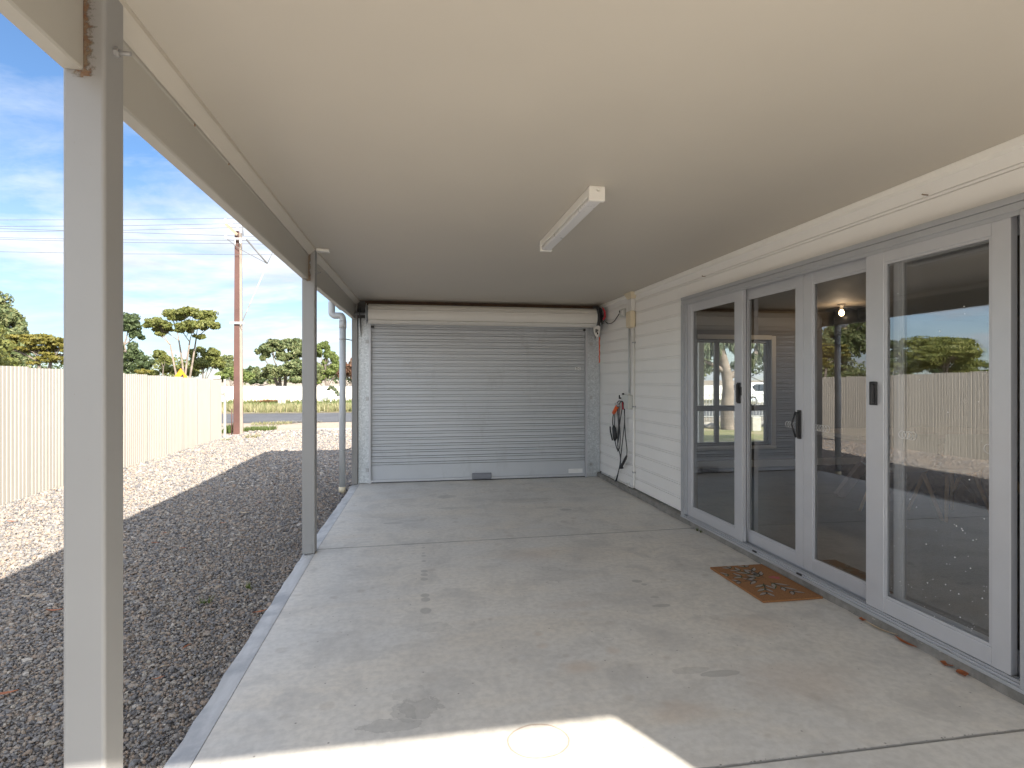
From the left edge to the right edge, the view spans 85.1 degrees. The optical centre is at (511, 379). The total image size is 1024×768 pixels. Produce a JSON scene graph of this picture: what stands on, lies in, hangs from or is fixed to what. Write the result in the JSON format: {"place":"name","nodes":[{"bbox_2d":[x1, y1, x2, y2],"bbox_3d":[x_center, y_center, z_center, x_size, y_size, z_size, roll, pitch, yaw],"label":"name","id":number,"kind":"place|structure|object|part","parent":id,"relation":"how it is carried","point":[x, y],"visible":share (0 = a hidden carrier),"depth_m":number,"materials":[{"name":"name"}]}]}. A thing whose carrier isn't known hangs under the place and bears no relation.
{"place":"outdoors","nodes":[
{"label":"outdoors","id":0,"kind":"place"},
{"bbox_2d":[0,428,351,767],"bbox_3d":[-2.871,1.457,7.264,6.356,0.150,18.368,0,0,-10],"label":"gravel","id":1,"kind":"structure","parent":0,"point":[135,502],"depth_m":4.14,"materials":[{"name":"grey gravel"}]},
{"bbox_2d":[0,689,18,694],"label":"dry leaf","id":2,"kind":"object","parent":1,"relation":"on","point":[8,692],"visible":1,"depth_m":2.55,"materials":[{"name":"brown plant"}]},
{"bbox_2d":[0,366,225,504],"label":"boundary fence","id":3,"kind":"object","parent":1,"relation":"on","point":[163,415],"visible":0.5,"depth_m":7.61,"materials":[{"name":"beige metal"}]},
{"bbox_2d":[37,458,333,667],"bbox_3d":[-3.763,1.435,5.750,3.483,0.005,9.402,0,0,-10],"label":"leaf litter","id":4,"kind":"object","parent":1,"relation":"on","point":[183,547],"visible":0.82,"depth_m":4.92,"materials":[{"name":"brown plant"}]},
{"bbox_2d":[197,594,214,603],"bbox_3d":[-1.983,1.423,3.614,0.128,0.054,0.097,0,0,-10],"label":"weed","id":5,"kind":"object","parent":1,"relation":"on","point":[204,602],"visible":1,"depth_m":3.60,"materials":[{"name":"green plant"}]},
{"bbox_2d":[245,434,261,437],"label":"grass tuft","id":6,"kind":"object","parent":1,"relation":"on","point":[246,436],"visible":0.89,"depth_m":14.04,"materials":[{"name":"plant"}]},
{"bbox_2d":[248,399,292,403],"bbox_3d":[-14.510,1.334,33.382,3.417,0.312,3.414,0,0,-26],"label":"rusty weed","id":7,"kind":"object","parent":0,"point":[269,400],"visible":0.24,"depth_m":33.26,"materials":[{"name":"orange plant"}]},
{"bbox_2d":[222,401,351,412],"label":"dry grass","id":8,"kind":"structure","parent":0,"point":[283,407],"depth_m":25.86,"materials":[{"name":"yellow plant"}]},
{"bbox_2d":[222,397,351,402],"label":"weedy grass","id":9,"kind":"structure","parent":0,"point":[287,399],"depth_m":35.75,"materials":[{"name":"green plant"}]},
{"bbox_2d":[0,13,762,379],"label":"sky","id":10,"kind":"structure","parent":0,"point":[179,270],"materials":[{"name":"blue"}]},
{"bbox_2d":[223,404,711,412],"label":"verge","id":11,"kind":"structure","parent":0,"point":[317,412],"depth_m":24.87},
{"bbox_2d":[0,291,35,367],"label":"gum tree","id":12,"kind":"object","parent":11,"relation":"on","point":[11,318],"visible":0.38,"depth_m":23.55,"materials":[{"name":"green plant"}]},
{"bbox_2d":[134,368,150,373],"bbox_3d":[-18.710,0.537,28.245,0.631,2.228,0.564,0,0,7],"label":"shrub","id":13,"kind":"object","parent":11,"relation":"on","point":[143,371],"visible":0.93,"depth_m":28.12,"materials":[{"name":"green plant"}]},
{"bbox_2d":[134,354,154,374],"bbox_3d":[-20.425,0.109,31.001,0.926,3.088,0.822,0,0,23],"label":"tree","id":14,"kind":"object","parent":11,"relation":"on","point":[141,361],"visible":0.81,"depth_m":30.88,"materials":[{"name":"green plant"}]},
{"bbox_2d":[278,393,281,403],"bbox_3d":[-13.015,1.124,31.253,0.180,0.752,0.100,0,0,-10],"label":"guide post","id":15,"kind":"object","parent":11,"relation":"on","point":[279,397],"visible":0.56,"depth_m":31.21,"materials":[{"name":"white plastic"}]},
{"bbox_2d":[282,390,285,403],"bbox_3d":[-12.803,1.040,31.290,0.180,0.920,0.100,0,0,-10],"label":"guide post","id":16,"kind":"object","parent":11,"relation":"on","point":[283,396],"visible":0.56,"depth_m":31.24,"materials":[{"name":"white plastic"}]},
{"bbox_2d":[222,400,351,405],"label":"green grass","id":17,"kind":"structure","parent":11,"relation":"on","point":[264,402],"depth_m":31.55,"materials":[{"name":"plant"}]},
{"bbox_2d":[751,382,762,404],"bbox_3d":[16.226,0.945,36.089,4.030,1.505,1.765,0,0,-10],"label":"parked car","id":18,"kind":"object","parent":11,"relation":"on","point":[756,387],"visible":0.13,"depth_m":35.13,"materials":[{"name":"white metal"}]},
{"bbox_3d":[16.165,0.503,35.258,2.130,0.420,0.080,0,0,-10],"label":"side window","id":19,"kind":"part","parent":18,"relation":"part of","materials":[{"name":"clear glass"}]},
{"bbox_2d":[222,411,762,422],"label":"road","id":20,"kind":"structure","parent":0,"point":[285,417],"depth_m":21.65,"materials":[{"name":"grey asphalt"}]},
{"bbox_2d":[174,369,187,377],"bbox_3d":[-12.599,0.539,21.191,0.072,1.921,0.600,0,0,20],"label":"road sign","id":21,"kind":"object","parent":20,"relation":"on","point":[180,373],"visible":0.4,"depth_m":21.20,"materials":[{"name":"yellow metal"}]},
{"bbox_2d":[222,380,762,434],"bbox_3d":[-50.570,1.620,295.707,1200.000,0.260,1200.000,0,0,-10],"label":"ground","id":22,"kind":"structure","parent":0,"point":[293,426],"depth_m":19.29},
{"bbox_2d":[0,325,22,365],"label":"mallee tree","id":23,"kind":"object","parent":22,"relation":"on","point":[5,346],"visible":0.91,"depth_m":12.46,"materials":[{"name":"green plant"}]},
{"bbox_2d":[4,333,63,368],"bbox_3d":[-17.840,-0.068,21.353,3.076,3.453,1.493,0,0,-10],"label":"wattle tree","id":24,"kind":"object","parent":22,"relation":"on","point":[46,347],"visible":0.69,"depth_m":21.04,"materials":[{"name":"green plant"}]},
{"bbox_2d":[31,354,63,368],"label":"distant tree","id":25,"kind":"object","parent":22,"relation":"on","point":[45,367],"visible":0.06,"depth_m":58.30,"materials":[{"name":"green plant"}]},
{"bbox_2d":[123,312,145,373],"bbox_3d":[-22.637,-1.163,32.669,2.173,5.629,1.474,0,0,-10],"label":"gum tree","id":26,"kind":"object","parent":22,"relation":"on","point":[131,325],"visible":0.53,"depth_m":32.52,"materials":[{"name":"green plant"}]},
{"bbox_2d":[152,349,170,375],"bbox_3d":[-20.746,-0.067,33.042,0.996,3.440,0.873,0,0,-38],"label":"tree","id":27,"kind":"object","parent":22,"relation":"on","point":[159,355],"visible":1,"depth_m":32.88,"materials":[{"name":"green plant"}]},
{"bbox_2d":[123,354,202,377],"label":"distant tree","id":28,"kind":"object","parent":22,"relation":"on","point":[154,365],"visible":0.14,"depth_m":64.06,"materials":[{"name":"green plant"}]},
{"bbox_2d":[222,423,232,432],"bbox_3d":[-7.964,1.350,15.768,0.599,0.240,1.301,0,0,-10],"label":"weed patch","id":29,"kind":"object","parent":22,"relation":"on","point":[228,428],"visible":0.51,"depth_m":15.34,"materials":[{"name":"green plant"}]},
{"bbox_2d":[224,219,271,433],"bbox_3d":[-7.187,-1.396,15.325,1.252,5.892,0.406,0,0,-10],"label":"power pole","id":30,"kind":"object","parent":22,"relation":"on","point":[238,322],"visible":0.93,"depth_m":15.17,"materials":[{"name":"brown wood"}]},
{"bbox_2d":[0,239,239,243],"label":"power line","id":31,"kind":"object","parent":30,"relation":"attached to","point":[125,242],"visible":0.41,"depth_m":14.69,"materials":[{"name":"metal"}]},
{"bbox_2d":[0,223,239,226],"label":"power line","id":32,"kind":"object","parent":30,"relation":"attached to","point":[136,225],"visible":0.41,"depth_m":14.71,"materials":[{"name":"metal"}]},
{"bbox_2d":[4,227,243,231],"bbox_3d":[-9.937,-3.952,14.685,19.764,1.301,0.010,0,0,-10],"label":"power line","id":33,"kind":"object","parent":30,"relation":"attached to","point":[146,229],"visible":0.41,"depth_m":14.74,"materials":[{"name":"metal"}]},
{"bbox_2d":[0,228,253,236],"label":"power line","id":34,"kind":"object","parent":30,"relation":"attached to","point":[129,232],"visible":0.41,"depth_m":14.77,"materials":[{"name":"metal"}]},
{"bbox_2d":[0,237,258,240],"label":"power line","id":35,"kind":"object","parent":30,"relation":"attached to","point":[224,240],"visible":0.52,"depth_m":15.06,"materials":[{"name":"metal"}]},
{"bbox_2d":[0,251,263,254],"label":"power line","id":36,"kind":"object","parent":30,"relation":"attached to","point":[219,254],"visible":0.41,"depth_m":15.07,"materials":[{"name":"metal"}]},
{"bbox_2d":[125,218,223,219],"bbox_3d":[-10.107,-4.216,14.656,18.668,1.063,0.010,0,0,-10],"label":"power line","id":37,"kind":"object","parent":30,"relation":"attached to","point":[153,219],"visible":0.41,"depth_m":14.76,"materials":[{"name":"metal"}]},
{"bbox_2d":[226,368,290,385],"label":"distant tree","id":38,"kind":"object","parent":22,"relation":"on","point":[270,381],"visible":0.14,"depth_m":67.31,"materials":[{"name":"green plant"}]},
{"bbox_2d":[243,425,277,430],"bbox_3d":[-7.350,1.398,16.165,1.037,0.144,0.943,0,0,-10],"label":"weed patch","id":39,"kind":"object","parent":22,"relation":"on","point":[260,428],"visible":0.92,"depth_m":16.04,"materials":[{"name":"green plant"}]},
{"bbox_2d":[251,421,293,424],"bbox_3d":[-7.871,1.410,18.311,1.304,0.120,0.775,0,0,-10],"label":"grass tuft","id":40,"kind":"object","parent":22,"relation":"on","point":[265,423],"visible":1,"depth_m":18.19,"materials":[{"name":"plant"}]},
{"bbox_2d":[266,420,322,422],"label":"twig litter","id":41,"kind":"object","parent":22,"relation":"on","point":[290,421],"visible":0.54,"depth_m":18.95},
{"bbox_2d":[320,375,351,385],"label":"distant tree","id":42,"kind":"object","parent":22,"relation":"on","point":[349,381],"visible":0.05,"depth_m":67.70,"materials":[{"name":"green plant"}]},
{"bbox_2d":[704,357,719,378],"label":"distant tree","id":43,"kind":"object","parent":22,"relation":"on","point":[705,375],"visible":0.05,"depth_m":64.28,"materials":[{"name":"green plant"}]},
{"bbox_2d":[719,353,762,381],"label":"distant tree","id":44,"kind":"object","parent":22,"relation":"on","point":[752,370],"visible":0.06,"depth_m":67.89,"materials":[{"name":"green plant"}]},
{"bbox_2d":[597,134,1023,704],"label":"house","id":45,"kind":"structure","parent":22,"relation":"on","point":[926,270],"depth_m":4.49,"materials":[{"name":"paint"}]},
{"bbox_2d":[601,327,635,487],"bbox_3d":[1.384,0.341,7.353,0.031,2.002,1.212,0,0,-10],"label":"conduit","id":46,"kind":"object","parent":45,"relation":"attached to","point":[633,471],"visible":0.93,"depth_m":6.77,"materials":[{"name":"white plastic"}]},
{"bbox_2d":[619,308,625,317],"bbox_3d":[1.414,-0.850,7.141,0.044,0.100,0.160,0,0,-10],"label":"power outlet","id":47,"kind":"object","parent":45,"relation":"attached to","point":[622,313],"visible":0.98,"depth_m":7.08,"materials":[{"name":"grey plastic"}]},
{"bbox_2d":[621,395,632,408],"bbox_3d":[1.432,0.280,6.974,0.064,0.170,0.255,0,0,-10],"label":"junction box","id":48,"kind":"object","parent":45,"relation":"attached to","point":[628,401],"visible":1,"depth_m":6.86,"materials":[{"name":"grey plastic"}]},
{"bbox_2d":[628,328,630,394],"bbox_3d":[1.457,-0.225,6.930,0.033,0.850,0.033,0,0,-10],"label":"conduit","id":49,"kind":"object","parent":45,"relation":"attached to","point":[629,393],"visible":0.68,"depth_m":6.92,"materials":[{"name":"white plastic"}]},
{"bbox_2d":[624,291,635,327],"bbox_3d":[1.447,-0.844,6.827,0.084,0.428,0.230,0,0,-10],"label":"pipe duct","id":50,"kind":"object","parent":45,"relation":"attached to","point":[630,296],"visible":1,"depth_m":6.77,"materials":[{"name":"beige plastic"}]},
{"bbox_2d":[688,290,745,541],"bbox_3d":[1.777,0.288,4.945,0.072,2.040,0.920,0,0,-10],"label":"sliding door panel","id":51,"kind":"structure","parent":45,"relation":"in","point":[738,530],"depth_m":4.58,"materials":[{"name":"metal"}]},
{"bbox_2d":[698,334,775,449],"bbox_3d":[3.169,0.185,8.283,1.580,1.690,0.160,0,0,-10],"label":"window","id":52,"kind":"structure","parent":45,"relation":"in","point":[761,339],"depth_m":8.33,"materials":[{"name":"white glass"}]},
{"bbox_2d":[746,274,803,567],"bbox_3d":[1.945,0.288,4.216,0.094,2.040,0.725,0,0,-10],"label":"sliding door panel","id":53,"kind":"structure","parent":45,"relation":"in","point":[796,556],"depth_m":3.95,"materials":[{"name":"metal"}]},
{"bbox_2d":[837,304,845,315],"bbox_3d":[4.461,-0.939,7.550,0.100,0.162,0.098,0,0,-10],"label":"light bulb","id":54,"kind":"object","parent":45,"relation":"hanging from","point":[841,312],"visible":1,"depth_m":7.53,"materials":[{"name":"white glass"}]},
{"bbox_2d":[825,306,865,333],"bbox_3d":[4.806,-0.840,8.025,0.520,0.360,0.520,0,0,-10],"label":"pendant light","id":55,"kind":"object","parent":45,"relation":"attached to","point":[846,322],"visible":0.94,"depth_m":7.91,"materials":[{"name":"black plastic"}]},
{"bbox_2d":[804,257,899,600],"bbox_3d":[2.100,0.288,3.479,0.038,2.040,0.774,0,0,-10],"label":"sliding door panel","id":56,"kind":"structure","parent":45,"relation":"in","point":[856,585],"depth_m":3.73,"materials":[{"name":"metal"}]},
{"bbox_2d":[858,434,943,520],"bbox_3d":[3.713,0.906,5.341,0.477,0.806,0.498,0,0,-10],"label":"dining chair","id":57,"kind":"object","parent":45,"relation":"on","point":[921,452],"visible":0.51,"depth_m":5.14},
{"bbox_2d":[817,427,988,510],"bbox_3d":[4.342,0.947,6.053,2.000,0.774,0.830,0,0,-10],"label":"dining table","id":58,"kind":"object","parent":45,"relation":"on","point":[851,479],"visible":0.57,"depth_m":6.00,"materials":[{"name":"wood"}]},
{"bbox_2d":[866,216,1016,674],"bbox_3d":[2.134,0.288,2.858,0.072,2.040,0.805,0,0,-10],"label":"sliding door panel","id":59,"kind":"structure","parent":45,"relation":"in","point":[1000,652],"depth_m":2.55,"materials":[{"name":"metal"}]},
{"bbox_2d":[907,434,988,521],"bbox_3d":[4.189,0.906,5.342,0.477,0.806,0.499,0,0,-2],"label":"dining chair","id":60,"kind":"object","parent":45,"relation":"on","point":[965,453],"visible":0.88,"depth_m":5.14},
{"bbox_2d":[900,215,1019,673],"bbox_3d":[2.223,0.288,2.760,0.038,2.040,0.679,0,0,-10],"label":"sliding door panel","id":61,"kind":"structure","parent":45,"relation":"in","point":[902,263],"depth_m":3.07,"materials":[{"name":"metal"}]},
{"bbox_2d":[949,431,1019,503],"bbox_3d":[4.774,0.906,5.604,0.477,0.806,0.498,0,0,-20],"label":"dining chair","id":62,"kind":"object","parent":45,"relation":"on","point":[959,477],"visible":0.12,"depth_m":5.50,"materials":[{"name":"wood"}]},
{"bbox_3d":[1.402,0.212,7.151,0.064,0.075,0.045,0,0,-10],"label":"hook","id":63,"kind":"object","parent":45,"relation":"attached to","visible":0},
{"bbox_2d":[609,400,627,481],"bbox_3d":[1.374,0.853,7.230,0.064,1.162,0.659,0,0,-10],"label":"charging cable","id":64,"kind":"object","parent":63,"relation":"hanging from","point":[615,437],"visible":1,"depth_m":7.22,"materials":[{"name":"black rubber"}]},
{"bbox_2d":[301,399,762,403],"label":"verge","id":65,"kind":"structure","parent":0,"point":[706,401],"depth_m":41.91,"materials":[{"name":"green plant"}]},
{"bbox_2d":[150,362,199,376],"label":"bushy tree","id":66,"kind":"object","parent":65,"relation":"on","point":[168,369],"visible":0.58,"depth_m":40.11,"materials":[{"name":"green plant"}]},
{"bbox_2d":[142,306,220,377],"bbox_3d":[-20.564,-1.443,35.096,4.536,6.224,2.777,0,0,15],"label":"gum tree","id":67,"kind":"object","parent":65,"relation":"on","point":[162,328],"visible":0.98,"depth_m":34.80,"materials":[{"name":"green plant"}]},
{"bbox_2d":[189,346,225,378],"bbox_3d":[-21.309,-0.346,38.928,2.370,4.011,1.466,0,0,-10],"label":"bushy tree","id":68,"kind":"object","parent":65,"relation":"on","point":[211,357],"visible":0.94,"depth_m":38.74,"materials":[{"name":"green plant"}]},
{"bbox_2d":[219,354,244,385],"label":"bushy tree","id":69,"kind":"object","parent":65,"relation":"on","point":[228,359],"visible":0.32,"depth_m":42.62,"materials":[{"name":"green plant"}]},
{"bbox_2d":[212,366,254,385],"bbox_3d":[-19.139,0.372,38.298,2.674,2.563,1.392,0,0,-10],"label":"shrub","id":70,"kind":"object","parent":65,"relation":"on","point":[228,372],"visible":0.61,"depth_m":38.11,"materials":[{"name":"green plant"}]},
{"bbox_2d":[245,365,266,385],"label":"bushy tree","id":71,"kind":"object","parent":65,"relation":"on","point":[254,380],"visible":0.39,"depth_m":46.80,"materials":[{"name":"green plant"}]},
{"bbox_2d":[251,337,322,385],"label":"gum tree","id":72,"kind":"object","parent":65,"relation":"on","point":[291,367],"visible":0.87,"depth_m":41.20,"materials":[{"name":"green plant"}]},
{"bbox_2d":[317,340,338,385],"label":"gum tree","id":73,"kind":"object","parent":65,"relation":"on","point":[330,370],"visible":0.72,"depth_m":44.01,"materials":[{"name":"green plant"}]},
{"bbox_2d":[326,385,338,399],"bbox_3d":[-11.566,0.998,36.171,0.987,1.305,0.518,0,0,1],"label":"sapling","id":74,"kind":"object","parent":65,"relation":"on","point":[333,388],"visible":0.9,"depth_m":36.07,"materials":[{"name":"green plant"}]},
{"bbox_2d":[336,358,351,385],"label":"shrub","id":75,"kind":"object","parent":65,"relation":"on","point":[348,369],"visible":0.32,"depth_m":40.40,"materials":[{"name":"brown plant"}]},
{"bbox_2d":[222,385,721,401],"bbox_3d":[-16.399,0.968,36.569,100.000,1.065,0.100,0,0,-10],"label":"fence","id":76,"kind":"object","parent":65,"relation":"on","point":[271,392],"visible":0.1,"depth_m":36.81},
{"bbox_2d":[190,476,1023,767],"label":"patio slab","id":77,"kind":"structure","parent":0,"point":[582,622],"depth_m":2.76,"materials":[{"name":"concrete"}]},
{"bbox_2d":[163,484,358,767],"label":"slab edge","id":78,"kind":"object","parent":77,"relation":"attached to","point":[184,754],"visible":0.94,"depth_m":2.72,"materials":[{"name":"grey concrete"}]},
{"bbox_2d":[0,0,1023,767],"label":"carport","id":79,"kind":"object","parent":77,"relation":"on","point":[404,184],"visible":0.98,"depth_m":2.26,"materials":[{"name":"paint"}]},
{"bbox_2d":[328,301,351,492],"bbox_3d":[-2.192,0.231,7.229,0.169,2.461,0.350,0,0,44],"label":"downpipe","id":80,"kind":"object","parent":79,"relation":"attached to","point":[333,314],"visible":0.98,"depth_m":7.15,"materials":[{"name":"beige plastic"}]},
{"bbox_2d":[354,301,598,483],"bbox_3d":[-0.416,0.174,7.640,3.415,2.449,0.369,0,0,-10],"label":"roller door","id":81,"kind":"structure","parent":79,"relation":"in","point":[457,393],"depth_m":7.74,"materials":[{"name":"metal"}]},
{"bbox_2d":[540,186,604,251],"bbox_3d":[0.362,-1.019,3.667,0.092,0.082,1.252,0,0,-10],"label":"ceiling light","id":82,"kind":"object","parent":79,"relation":"attached to","point":[587,202],"visible":1,"depth_m":3.42,"materials":[{"name":"white plastic"}]},
{"bbox_2d":[593,307,619,362],"bbox_3d":[1.248,-0.620,7.568,0.203,0.783,0.821,0,0,-10],"label":"door opener","id":83,"kind":"object","parent":79,"relation":"attached to","point":[596,329],"depth_m":7.72,"materials":[{"name":"black plastic"}]},
{"bbox_2d":[710,564,822,602],"bbox_3d":[1.723,1.391,3.838,0.420,0.015,0.645,0,0,-10],"label":"doormat","id":84,"kind":"object","parent":77,"relation":"on","point":[762,583],"visible":1,"depth_m":3.78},
{"bbox_2d":[719,729,1023,764],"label":"joint crumbs","id":85,"kind":"object","parent":77,"relation":"on","point":[858,748],"visible":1,"depth_m":2.11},
{"bbox_2d":[865,620,897,634],"bbox_3d":[2.057,1.389,3.111,0.021,0.017,0.190,0,0,-21],"label":"dry leaf","id":86,"kind":"object","parent":77,"relation":"on","point":[880,628],"visible":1,"depth_m":3.12,"materials":[{"name":"brown plant"}]},
{"bbox_2d":[895,635,916,646],"bbox_3d":[2.084,1.390,2.954,0.025,0.013,0.130,0,0,-10],"label":"dry leaf","id":87,"kind":"object","parent":77,"relation":"on","point":[902,640],"visible":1,"depth_m":2.96,"materials":[{"name":"brown plant"}]},
{"bbox_2d":[940,661,953,665],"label":"dry leaf","id":88,"kind":"object","parent":77,"relation":"on","point":[944,663],"visible":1,"depth_m":2.73,"materials":[{"name":"orange plant"}]},
{"bbox_2d":[956,669,968,675],"bbox_3d":[2.133,1.391,2.642,0.047,0.012,0.047,0,0,-34],"label":"dry leaf","id":89,"kind":"object","parent":77,"relation":"on","point":[962,672],"visible":1,"depth_m":2.65,"materials":[{"name":"orange plant"}]},
{"bbox_2d":[698,343,703,441],"bbox_3d":[4.768,0.220,9.789,7.300,2.560,2.110,0,0,-10],"label":"veranda","id":90,"kind":"object","parent":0,"point":[700,390],"visible":0.03,"depth_m":10.07,"materials":[{"name":"concrete"}]},
{"bbox_2d":[704,422,762,441],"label":"lawn","id":91,"kind":"structure","parent":0,"point":[726,435],"depth_m":14.52,"materials":[{"name":"plant"}]},
{"bbox_2d":[706,423,719,428],"bbox_3d":[6.001,1.409,16.642,0.429,0.229,0.320,0,0,-10],"label":"garden rock","id":92,"kind":"object","parent":91,"relation":"on","point":[710,425],"visible":0.54,"depth_m":16.56,"materials":[{"name":"grey stone"}]},
{"bbox_2d":[704,343,762,429],"bbox_3d":[6.321,-0.249,16.314,2.785,3.535,1.208,0,0,-10],"label":"gum tree","id":93,"kind":"object","parent":91,"relation":"on","point":[727,417],"visible":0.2,"depth_m":16.16,"materials":[{"name":"beige plant"}]},
{"bbox_2d":[704,392,762,420],"bbox_3d":[13.331,0.920,19.932,27.000,0.960,0.030,0,0,-10],"label":"picket fence","id":94,"kind":"object","parent":91,"relation":"on","point":[712,416],"visible":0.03,"depth_m":18.80,"materials":[{"name":"wood"}]},
{"bbox_2d":[751,416,760,430],"bbox_3d":[6.893,1.260,15.889,0.280,0.419,0.280,0,0,-10],"label":"utility box","id":95,"kind":"object","parent":91,"relation":"on","point":[755,423],"visible":0.74,"depth_m":15.75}
]}

